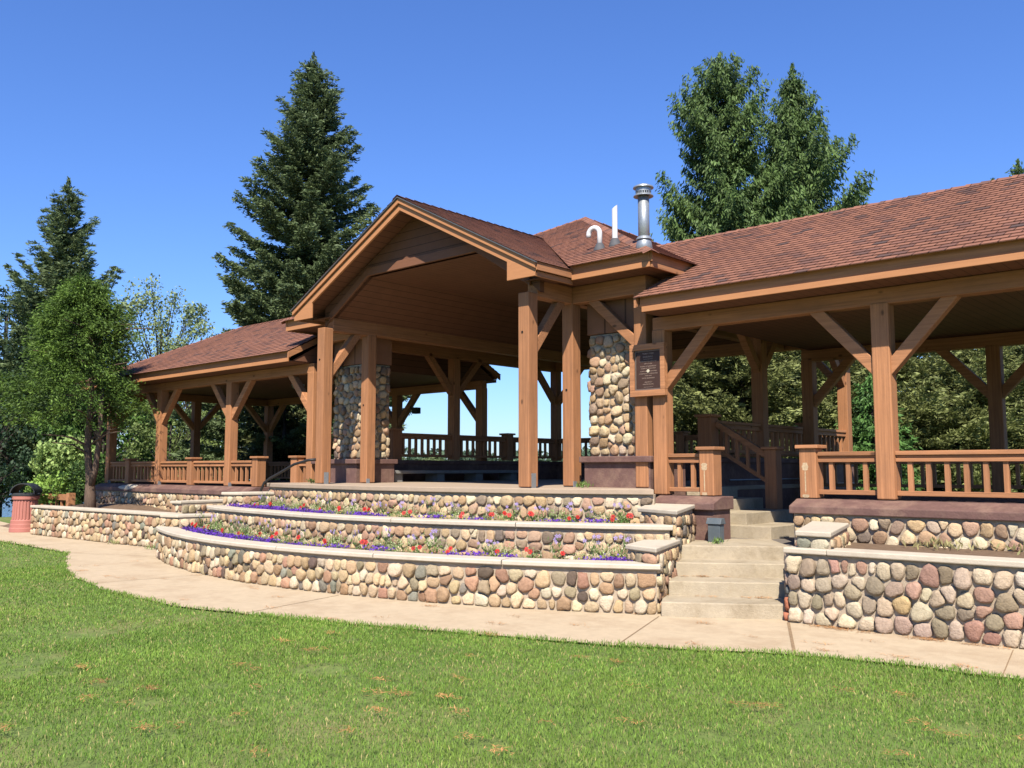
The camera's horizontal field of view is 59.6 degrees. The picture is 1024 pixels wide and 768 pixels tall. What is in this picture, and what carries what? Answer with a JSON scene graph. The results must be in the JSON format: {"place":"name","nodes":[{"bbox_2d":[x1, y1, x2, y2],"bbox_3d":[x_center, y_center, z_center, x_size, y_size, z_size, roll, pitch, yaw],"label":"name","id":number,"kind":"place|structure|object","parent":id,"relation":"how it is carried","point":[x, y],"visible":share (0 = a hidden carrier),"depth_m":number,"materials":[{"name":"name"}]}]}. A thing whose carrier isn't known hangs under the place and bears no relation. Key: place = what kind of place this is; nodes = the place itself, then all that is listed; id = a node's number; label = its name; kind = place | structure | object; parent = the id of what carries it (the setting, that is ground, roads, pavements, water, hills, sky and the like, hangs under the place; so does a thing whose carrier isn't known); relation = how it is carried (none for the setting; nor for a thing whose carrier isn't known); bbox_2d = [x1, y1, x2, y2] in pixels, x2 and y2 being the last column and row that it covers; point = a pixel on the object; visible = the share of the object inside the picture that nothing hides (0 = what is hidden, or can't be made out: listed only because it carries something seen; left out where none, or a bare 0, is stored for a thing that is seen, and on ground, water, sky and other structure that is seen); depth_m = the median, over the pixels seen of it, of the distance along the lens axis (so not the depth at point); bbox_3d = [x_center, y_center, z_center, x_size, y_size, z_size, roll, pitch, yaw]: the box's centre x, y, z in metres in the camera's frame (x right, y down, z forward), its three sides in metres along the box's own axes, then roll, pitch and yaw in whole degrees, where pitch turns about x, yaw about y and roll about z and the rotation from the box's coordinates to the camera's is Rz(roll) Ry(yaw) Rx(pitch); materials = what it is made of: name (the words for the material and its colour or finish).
{"place":"outdoors","nodes":[
{"label":"outdoors","id":0,"kind":"place"},
{"bbox_2d":[2,479,249,516],"bbox_3d":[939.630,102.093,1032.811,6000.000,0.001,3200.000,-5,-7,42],"label":"water","id":1,"kind":"structure","parent":0,"point":[6,512],"depth_m":107.32,"materials":[{"name":"blue liquid"}]},
{"bbox_2d":[0,560,1021,757],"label":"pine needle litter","id":2,"kind":"object","parent":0,"point":[501,749],"visible":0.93,"depth_m":6.49,"materials":[{"name":"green plant"}]},
{"bbox_2d":[0,468,1023,767],"bbox_3d":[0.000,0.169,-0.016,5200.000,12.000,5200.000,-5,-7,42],"label":"ground","id":3,"kind":"structure","parent":0,"point":[496,742],"depth_m":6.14,"materials":[{"name":"green plant"}]},
{"bbox_2d":[0,278,40,516],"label":"oak tree","id":4,"kind":"object","parent":3,"relation":"on","point":[6,319],"visible":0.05,"depth_m":43.10,"materials":[{"name":"green plant"}]},
{"bbox_2d":[0,368,44,510],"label":"oak tree","id":5,"kind":"object","parent":3,"relation":"on","point":[9,480],"visible":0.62,"depth_m":32.76,"materials":[{"name":"green plant"}]},
{"bbox_2d":[0,293,99,492],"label":"oak tree","id":6,"kind":"object","parent":3,"relation":"on","point":[22,363],"visible":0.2,"depth_m":37.37,"materials":[{"name":"green plant"}]},
{"bbox_2d":[23,470,95,505],"bbox_3d":[-13.311,3.438,26.439,1.976,1.807,2.067,-5,-7,42],"label":"leafy shrub","id":7,"kind":"object","parent":3,"relation":"on","point":[54,488],"visible":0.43,"depth_m":25.95,"materials":[{"name":"green plant"}]},
{"bbox_2d":[0,176,136,504],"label":"pine tree","id":8,"kind":"object","parent":3,"relation":"on","point":[67,249],"visible":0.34,"depth_m":39.90,"materials":[{"name":"green plant"}]},
{"bbox_2d":[7,406,129,505],"bbox_3d":[-19.761,3.573,39.932,5.033,7.616,5.204,-5,-7,42],"label":"leafy tree","id":9,"kind":"object","parent":3,"relation":"on","point":[25,473],"visible":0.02,"depth_m":38.37,"materials":[{"name":"green plant"}]},
{"bbox_2d":[0,503,170,527],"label":"soil mound","id":10,"kind":"object","parent":3,"relation":"on","point":[126,506],"visible":0.19,"depth_m":22.71,"materials":[{"name":"brown soil"}]},
{"bbox_2d":[41,493,75,505],"bbox_3d":[-13.394,3.592,26.184,0.193,0.850,2.966,5,-7,-43],"label":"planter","id":11,"kind":"object","parent":10,"relation":"on","point":[69,498],"visible":0.26,"depth_m":25.47,"materials":[{"name":"brown wood"}]},
{"bbox_2d":[28,434,104,505],"bbox_3d":[-13.656,2.971,27.303,2.114,2.899,2.128,0,-5,1],"label":"bush","id":12,"kind":"object","parent":10,"relation":"on","point":[60,455],"visible":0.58,"depth_m":26.85,"materials":[{"name":"green plant"}]},
{"bbox_2d":[0,265,159,507],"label":"cedar tree","id":13,"kind":"object","parent":10,"relation":"on","point":[85,298],"visible":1,"depth_m":22.26,"materials":[{"name":"green plant"}]},
{"bbox_2d":[57,458,121,504],"bbox_3d":[-12.342,3.222,26.092,1.708,2.173,1.710,2,-6,-17],"label":"leafy shrub","id":14,"kind":"object","parent":10,"relation":"on","point":[81,475],"visible":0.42,"depth_m":25.76,"materials":[{"name":"green plant"}]},
{"bbox_2d":[30,356,175,504],"bbox_3d":[-16.992,2.620,37.013,5.298,8.017,5.478,-5,-7,42],"label":"leafy tree","id":15,"kind":"object","parent":3,"relation":"on","point":[71,431],"visible":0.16,"depth_m":36.10,"materials":[{"name":"green plant"}]},
{"bbox_2d":[97,401,186,481],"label":"leafy tree","id":16,"kind":"object","parent":3,"relation":"on","point":[126,438],"depth_m":41.44,"materials":[{"name":"green plant"}]},
{"bbox_2d":[110,273,214,439],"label":"willow tree","id":17,"kind":"object","parent":3,"relation":"on","point":[191,310],"visible":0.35,"depth_m":47.91,"materials":[{"name":"green plant"}]},
{"bbox_2d":[118,399,222,481],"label":"leafy tree","id":18,"kind":"object","parent":3,"relation":"on","point":[152,432],"visible":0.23,"depth_m":35.21,"materials":[{"name":"green plant"}]},
{"bbox_2d":[154,316,217,453],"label":"willow tree","id":19,"kind":"object","parent":3,"relation":"on","point":[180,345],"visible":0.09,"depth_m":45.66,"materials":[{"name":"green plant"}]},
{"bbox_2d":[144,401,247,472],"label":"leafy tree","id":20,"kind":"object","parent":3,"relation":"on","point":[182,437],"visible":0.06,"depth_m":39.46,"materials":[{"name":"green plant"}]},
{"bbox_2d":[178,410,257,480],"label":"leafy tree","id":21,"kind":"object","parent":3,"relation":"on","point":[215,417],"visible":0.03,"depth_m":36.59,"materials":[{"name":"green plant"}]},
{"bbox_2d":[200,405,306,480],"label":"spruce tree","id":22,"kind":"object","parent":3,"relation":"on","point":[282,430],"visible":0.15,"depth_m":30.77,"materials":[{"name":"green plant"}]},
{"bbox_2d":[82,317,500,510],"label":"open wing","id":23,"kind":"structure","parent":3,"relation":"on","point":[233,372],"depth_m":22.85,"materials":[{"name":"brown wood"}]},
{"bbox_2d":[410,406,420,413],"bbox_3d":[-2.707,0.696,24.553,0.434,0.251,0.167,-5,-7,42],"label":"floodlight","id":24,"kind":"object","parent":23,"relation":"attached to","point":[416,410],"visible":1,"depth_m":24.41,"materials":[{"name":"black metal"}]},
{"bbox_2d":[170,51,444,471],"bbox_3d":[-8.271,-3.852,34.824,9.986,18.693,10.509,-5,-7,42],"label":"spruce tree","id":25,"kind":"object","parent":3,"relation":"on","point":[301,262],"visible":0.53,"depth_m":33.38,"materials":[{"name":"green plant"}]},
{"bbox_2d":[118,447,589,460],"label":"shore wood","id":26,"kind":"object","parent":3,"relation":"on","point":[488,459],"visible":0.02,"depth_m":477.30,"materials":[{"name":"green plant"}]},
{"bbox_2d":[155,513,679,614],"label":"curved stone wall","id":27,"kind":"structure","parent":3,"relation":"on","point":[638,583],"depth_m":10.99,"materials":[{"name":"beige stone"}]},
{"bbox_2d":[215,534,583,559],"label":"soil","id":28,"kind":"structure","parent":27,"relation":"in","point":[374,549],"depth_m":13.18,"materials":[{"name":"brown soil"}]},
{"bbox_2d":[244,525,271,538],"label":"alyssum plant","id":29,"kind":"object","parent":28,"relation":"on","point":[256,533],"visible":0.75,"depth_m":13.85,"materials":[{"name":"green plant"}]},
{"bbox_2d":[260,537,285,542],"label":"lobelia plant","id":30,"kind":"object","parent":28,"relation":"on","point":[273,539],"visible":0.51,"depth_m":13.41,"materials":[{"name":"purple plant"}]},
{"bbox_2d":[322,543,349,548],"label":"lobelia plant","id":31,"kind":"object","parent":28,"relation":"on","point":[335,546],"visible":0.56,"depth_m":12.42,"materials":[{"name":"purple plant"}]},
{"bbox_2d":[329,533,351,547],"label":"alyssum plant","id":32,"kind":"object","parent":28,"relation":"on","point":[335,542],"visible":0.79,"depth_m":12.72,"materials":[{"name":"green plant"}]},
{"bbox_2d":[357,539,371,549],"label":"petunia plant","id":33,"kind":"object","parent":28,"relation":"on","point":[363,541],"visible":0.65,"depth_m":12.23,"materials":[{"name":"red plant"}]},
{"bbox_2d":[362,544,395,551],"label":"lobelia plant","id":34,"kind":"object","parent":28,"relation":"on","point":[381,547],"visible":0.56,"depth_m":12.00,"materials":[{"name":"purple plant"}]},
{"bbox_2d":[377,528,393,549],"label":"phlox plant","id":35,"kind":"object","parent":28,"relation":"on","point":[389,530],"visible":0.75,"depth_m":12.48,"materials":[{"name":"purple plant"}]},
{"bbox_2d":[381,537,417,552],"bbox_3d":[-1.509,2.185,12.011,0.533,0.364,0.383,0,-5,-4],"label":"alyssum plant","id":36,"kind":"object","parent":28,"relation":"on","point":[400,542],"visible":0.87,"depth_m":11.96,"materials":[{"name":"green plant"}]},
{"bbox_2d":[407,533,422,552],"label":"phlox plant","id":37,"kind":"object","parent":28,"relation":"on","point":[414,536],"visible":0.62,"depth_m":12.05,"materials":[{"name":"purple plant"}]},
{"bbox_2d":[423,529,437,553],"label":"phlox plant","id":38,"kind":"object","parent":28,"relation":"on","point":[432,535],"visible":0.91,"depth_m":11.96,"materials":[{"name":"purple plant"}]},
{"bbox_2d":[421,531,451,553],"bbox_3d":[-1.074,2.169,11.982,0.504,0.386,0.393,1,-6,-12],"label":"alyssum plant","id":39,"kind":"object","parent":28,"relation":"on","point":[435,545],"visible":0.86,"depth_m":11.96,"materials":[{"name":"green plant"}]},
{"bbox_2d":[447,550,494,555],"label":"lobelia plant","id":40,"kind":"object","parent":28,"relation":"on","point":[473,553],"visible":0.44,"depth_m":11.29,"materials":[{"name":"purple plant"}]},
{"bbox_2d":[497,539,519,556],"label":"alyssum plant","id":41,"kind":"object","parent":28,"relation":"on","point":[512,550],"visible":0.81,"depth_m":11.33,"materials":[{"name":"green plant"}]},
{"bbox_2d":[524,547,541,557],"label":"petunia plant","id":42,"kind":"object","parent":28,"relation":"on","point":[526,549],"visible":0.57,"depth_m":11.16,"materials":[{"name":"red plant"}]},
{"bbox_2d":[548,534,561,557],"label":"phlox plant","id":43,"kind":"object","parent":28,"relation":"on","point":[555,541],"visible":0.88,"depth_m":11.42,"materials":[{"name":"purple plant"}]},
{"bbox_2d":[583,534,602,556],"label":"phlox plant","id":44,"kind":"object","parent":28,"relation":"on","point":[598,543],"visible":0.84,"depth_m":11.09,"materials":[{"name":"purple plant"}]},
{"bbox_2d":[588,539,622,558],"bbox_3d":[1.134,2.112,11.211,0.377,0.358,0.525,2,-6,-24],"label":"alyssum plant","id":45,"kind":"object","parent":28,"relation":"on","point":[600,551],"visible":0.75,"depth_m":11.15,"materials":[{"name":"green plant"}]},
{"bbox_2d":[602,543,626,558],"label":"alyssum plant","id":46,"kind":"object","parent":28,"relation":"on","point":[617,549],"visible":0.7,"depth_m":11.11,"materials":[{"name":"green plant"}]},
{"bbox_2d":[613,534,630,559],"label":"phlox plant","id":47,"kind":"object","parent":28,"relation":"on","point":[620,536],"visible":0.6,"depth_m":11.15,"materials":[{"name":"purple plant"}]},
{"bbox_2d":[207,491,696,559],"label":"curved stone wall","id":48,"kind":"structure","parent":3,"relation":"on","point":[659,521],"depth_m":12.27,"materials":[{"name":"beige stone"}]},
{"label":"soil","id":49,"kind":"structure","parent":48,"relation":"in","visible":0},
{"bbox_2d":[399,506,426,517],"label":"alyssum plant","id":50,"kind":"object","parent":49,"relation":"on","point":[414,513],"visible":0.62,"depth_m":13.73,"materials":[{"name":"green plant"}]},
{"bbox_2d":[421,497,436,516],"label":"phlox plant","id":51,"kind":"object","parent":49,"relation":"on","point":[433,503],"visible":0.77,"depth_m":13.56,"materials":[{"name":"purple plant"}]},
{"bbox_2d":[411,513,452,518],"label":"lobelia plant","id":52,"kind":"object","parent":49,"relation":"on","point":[434,516],"visible":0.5,"depth_m":13.15,"materials":[{"name":"purple plant"}]},
{"bbox_2d":[446,502,459,518],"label":"phlox plant","id":53,"kind":"object","parent":49,"relation":"on","point":[452,505],"visible":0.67,"depth_m":13.44,"materials":[{"name":"purple plant"}]},
{"bbox_2d":[447,504,469,518],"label":"alyssum plant","id":54,"kind":"object","parent":49,"relation":"on","point":[458,513],"visible":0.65,"depth_m":13.17,"materials":[{"name":"green plant"}]},
{"bbox_2d":[493,504,522,520],"bbox_3d":[-0.029,1.904,12.822,0.496,0.354,0.455,2,-6,-22],"label":"alyssum plant","id":55,"kind":"object","parent":49,"relation":"on","point":[507,513],"visible":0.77,"depth_m":12.78,"materials":[{"name":"green plant"}]},
{"bbox_2d":[502,511,517,520],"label":"petunia plant","id":56,"kind":"object","parent":49,"relation":"on","point":[505,513],"visible":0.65,"depth_m":12.69,"materials":[{"name":"red plant"}]},
{"bbox_2d":[541,507,564,519],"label":"alyssum plant","id":57,"kind":"object","parent":49,"relation":"on","point":[557,517],"visible":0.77,"depth_m":12.63,"materials":[{"name":"green plant"}]},
{"bbox_2d":[552,508,576,521],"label":"alyssum plant","id":58,"kind":"object","parent":49,"relation":"on","point":[563,516],"visible":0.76,"depth_m":12.57,"materials":[{"name":"green plant"}]},
{"bbox_2d":[560,501,574,518],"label":"phlox plant","id":59,"kind":"object","parent":49,"relation":"on","point":[569,503],"visible":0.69,"depth_m":12.67,"materials":[{"name":"purple plant"}]},
{"bbox_2d":[572,517,616,522],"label":"lobelia plant","id":60,"kind":"object","parent":49,"relation":"on","point":[595,521],"visible":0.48,"depth_m":12.06,"materials":[{"name":"purple plant"}]},
{"bbox_2d":[604,509,626,522],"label":"alyssum plant","id":61,"kind":"object","parent":49,"relation":"on","point":[616,515],"visible":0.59,"depth_m":12.43,"materials":[{"name":"green plant"}]},
{"bbox_2d":[613,502,629,522],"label":"phlox plant","id":62,"kind":"object","parent":49,"relation":"on","point":[621,504],"visible":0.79,"depth_m":12.49,"materials":[{"name":"purple plant"}]},
{"bbox_2d":[618,513,635,522],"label":"petunia plant","id":63,"kind":"object","parent":49,"relation":"on","point":[629,515],"visible":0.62,"depth_m":12.00,"materials":[{"name":"red plant"}]},
{"bbox_2d":[268,487,655,522],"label":"curved stone wall","id":64,"kind":"structure","parent":3,"relation":"on","point":[474,503],"depth_m":13.55,"materials":[{"name":"beige stone"}]},
{"bbox_2d":[267,195,855,519],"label":"stage pavilion","id":65,"kind":"structure","parent":3,"relation":"on","point":[408,276],"depth_m":16.57,"materials":[{"name":"wood"}]},
{"bbox_2d":[259,458,315,491],"bbox_3d":[-4.407,1.935,17.382,1.646,0.981,0.128,-4,-7,35],"label":"handrail","id":66,"kind":"object","parent":65,"relation":"attached to","point":[284,470],"visible":0.72,"depth_m":17.36,"materials":[{"name":"black metal"}]},
{"bbox_2d":[394,470,518,481],"bbox_3d":[-1.377,2.121,20.699,0.530,0.247,4.200,-5,-7,42],"label":"concrete bench","id":67,"kind":"object","parent":65,"relation":"on","point":[439,475],"visible":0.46,"depth_m":20.50,"materials":[{"name":"grey concrete"}]},
{"bbox_2d":[576,481,592,487],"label":"weed plant","id":68,"kind":"object","parent":65,"relation":"on","point":[583,483],"visible":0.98,"depth_m":13.69,"materials":[{"name":"green plant"}]},
{"bbox_2d":[586,225,604,250],"bbox_3d":[1.378,-2.336,14.508,0.372,0.492,0.260,-5,-7,42],"label":"curved vent pipe","id":69,"kind":"object","parent":65,"relation":"on","point":[599,245],"visible":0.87,"depth_m":14.45,"materials":[{"name":"white plastic"}]},
{"bbox_2d":[609,205,619,246],"bbox_3d":[1.657,-2.524,14.407,0.260,0.747,0.260,-5,-7,42],"label":"straight vent pipe","id":70,"kind":"object","parent":65,"relation":"on","point":[614,241],"visible":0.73,"depth_m":14.37,"materials":[{"name":"white plastic"}]},
{"bbox_2d":[633,183,653,251],"bbox_3d":[1.970,-2.462,13.371,0.310,1.080,0.310,-5,-7,42],"label":"steel flue","id":71,"kind":"object","parent":65,"relation":"on","point":[643,195],"visible":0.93,"depth_m":13.30,"materials":[{"name":"silver metal"}]},
{"bbox_2d":[629,342,667,396],"bbox_3d":[2.024,-0.208,13.279,0.610,0.780,0.090,-5,-7,42],"label":"memorial plaque","id":72,"kind":"object","parent":65,"relation":"attached to","point":[648,370],"visible":1,"depth_m":13.26,"materials":[{"name":"brown wood"}]},
{"bbox_2d":[729,478,799,480],"bbox_3d":[4.548,1.702,15.960,0.024,0.024,2.700,-5,-7,42],"label":"conduit pipe","id":73,"kind":"object","parent":65,"relation":"attached to","point":[759,479],"visible":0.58,"depth_m":15.50,"materials":[{"name":"metal"}]},
{"bbox_2d":[672,358,750,454],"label":"juniper tree","id":74,"kind":"object","parent":3,"relation":"on","point":[681,416],"visible":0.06,"depth_m":25.96,"materials":[{"name":"green plant"}]},
{"bbox_2d":[661,539,789,619],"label":"concrete steps","id":75,"kind":"structure","parent":3,"relation":"on","point":[753,568],"depth_m":10.48,"materials":[{"name":"beige concrete"}]},
{"bbox_2d":[706,518,725,542],"bbox_3d":[2.745,1.965,12.034,0.220,0.320,0.155,-5,-7,42],"label":"utility box","id":76,"kind":"object","parent":75,"relation":"on","point":[715,527],"visible":0.92,"depth_m":11.99,"materials":[{"name":"grey paint"}]},
{"bbox_2d":[650,50,818,452],"bbox_3d":[7.059,-3.176,29.168,7.011,16.288,7.647,-5,-7,42],"label":"spruce tree","id":77,"kind":"object","parent":3,"relation":"on","point":[720,145],"visible":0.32,"depth_m":29.03,"materials":[{"name":"green plant"}]},
{"bbox_2d":[673,350,837,458],"bbox_3d":[6.131,1.166,24.981,5.892,7.235,6.372,4,-7,-40],"label":"juniper tree","id":78,"kind":"object","parent":3,"relation":"on","point":[733,364],"visible":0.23,"depth_m":24.40,"materials":[{"name":"green plant"}]},
{"bbox_2d":[731,537,794,545],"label":"wing floor","id":79,"kind":"structure","parent":3,"relation":"on","point":[788,541],"depth_m":12.34,"materials":[{"name":"concrete"}]},
{"bbox_2d":[708,537,728,543],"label":"weed plant","id":80,"kind":"object","parent":79,"relation":"on","point":[717,540],"visible":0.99,"depth_m":11.73,"materials":[{"name":"green plant"}]},
{"bbox_2d":[687,422,794,539],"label":"stage stairs","id":81,"kind":"structure","parent":79,"relation":"on","point":[752,517],"depth_m":14.06,"materials":[{"name":"wood"}]},
{"bbox_2d":[730,350,920,481],"bbox_3d":[8.638,1.087,24.831,5.376,7.326,5.293,0,-5,2],"label":"juniper tree","id":82,"kind":"object","parent":3,"relation":"on","point":[827,408],"visible":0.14,"depth_m":24.08,"materials":[{"name":"green plant"}]},
{"bbox_2d":[633,174,1023,551],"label":"open wing","id":83,"kind":"structure","parent":3,"relation":"on","point":[882,292],"depth_m":11.79,"materials":[{"name":"brown wood"}]},
{"bbox_2d":[729,63,1015,449],"bbox_3d":[9.999,-3.067,31.868,12.496,16.575,10.941,-2,-6,17],"label":"spruce tree","id":84,"kind":"object","parent":3,"relation":"on","point":[789,130],"visible":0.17,"depth_m":30.18,"materials":[{"name":"green plant"}]},
{"bbox_2d":[834,373,922,490],"bbox_3d":[9.065,2.036,22.530,3.386,4.667,3.563,3,-6,-25],"label":"spruce tree","id":85,"kind":"object","parent":3,"relation":"on","point":[865,394],"visible":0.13,"depth_m":22.23,"materials":[{"name":"green plant"}]},
{"bbox_2d":[817,350,1023,491],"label":"juniper tree","id":86,"kind":"object","parent":3,"relation":"on","point":[909,373],"visible":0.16,"depth_m":23.88,"materials":[{"name":"green plant"}]},
{"bbox_2d":[845,542,1023,557],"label":"soil","id":87,"kind":"structure","parent":3,"relation":"on","point":[974,552],"depth_m":9.86,"materials":[{"name":"brown soil"}]},
{"bbox_2d":[903,536,979,550],"bbox_3d":[4.834,1.787,10.027,0.773,0.181,0.742,-5,-7,42],"label":"weed plant","id":88,"kind":"object","parent":87,"relation":"on","point":[934,546],"visible":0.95,"depth_m":9.91,"materials":[{"name":"green plant"}]},
{"bbox_2d":[982,540,1023,554],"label":"weed plant","id":89,"kind":"object","parent":87,"relation":"on","point":[1020,550],"visible":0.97,"depth_m":9.57,"materials":[{"name":"green plant"}]},
{"bbox_2d":[900,353,987,437],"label":"juniper tree","id":90,"kind":"object","parent":3,"relation":"on","point":[932,385],"visible":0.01,"depth_m":28.64,"materials":[{"name":"green plant"}]},
{"bbox_2d":[910,345,1023,491],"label":"juniper tree","id":91,"kind":"object","parent":3,"relation":"on","point":[977,361],"visible":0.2,"depth_m":24.27,"materials":[{"name":"green plant"}]},
{"bbox_2d":[957,345,1023,449],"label":"juniper tree","id":92,"kind":"object","parent":3,"relation":"on","point":[1020,350],"visible":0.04,"depth_m":26.38,"materials":[{"name":"green plant"}]},
{"bbox_2d":[980,347,1023,491],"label":"juniper tree","id":93,"kind":"object","parent":3,"relation":"on","point":[1019,387],"visible":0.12,"depth_m":25.16,"materials":[{"name":"green plant"}]},
{"bbox_2d":[1005,158,1023,176],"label":"spruce tree","id":94,"kind":"object","parent":3,"relation":"on","point":[1019,169],"visible":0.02,"depth_m":33.88,"materials":[{"name":"green plant"}]},
{"bbox_2d":[0,521,1023,679],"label":"path","id":95,"kind":"structure","parent":0,"point":[193,589],"depth_m":9.76,"materials":[{"name":"concrete"}]},
{"bbox_2d":[9,483,42,532],"bbox_3d":[-12.694,3.216,23.327,0.712,1.252,0.712,1,-5,-8],"label":"trash can","id":96,"kind":"object","parent":95,"relation":"on","point":[21,514],"visible":0.77,"depth_m":23.07,"materials":[{"name":"red plastic"}]},
{"bbox_2d":[30,499,222,547],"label":"straight stone wall","id":97,"kind":"structure","parent":95,"relation":"on","point":[131,527],"depth_m":19.86,"materials":[{"name":"beige stone"}]},
{"bbox_2d":[783,521,1023,648],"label":"straight stone wall","id":98,"kind":"structure","parent":95,"relation":"on","point":[830,579],"depth_m":8.87,"materials":[{"name":"beige stone"}]},
{"bbox_2d":[0,0,1023,458],"label":"sky","id":99,"kind":"structure","parent":0,"point":[532,117],"materials":[{"name":"blue"}]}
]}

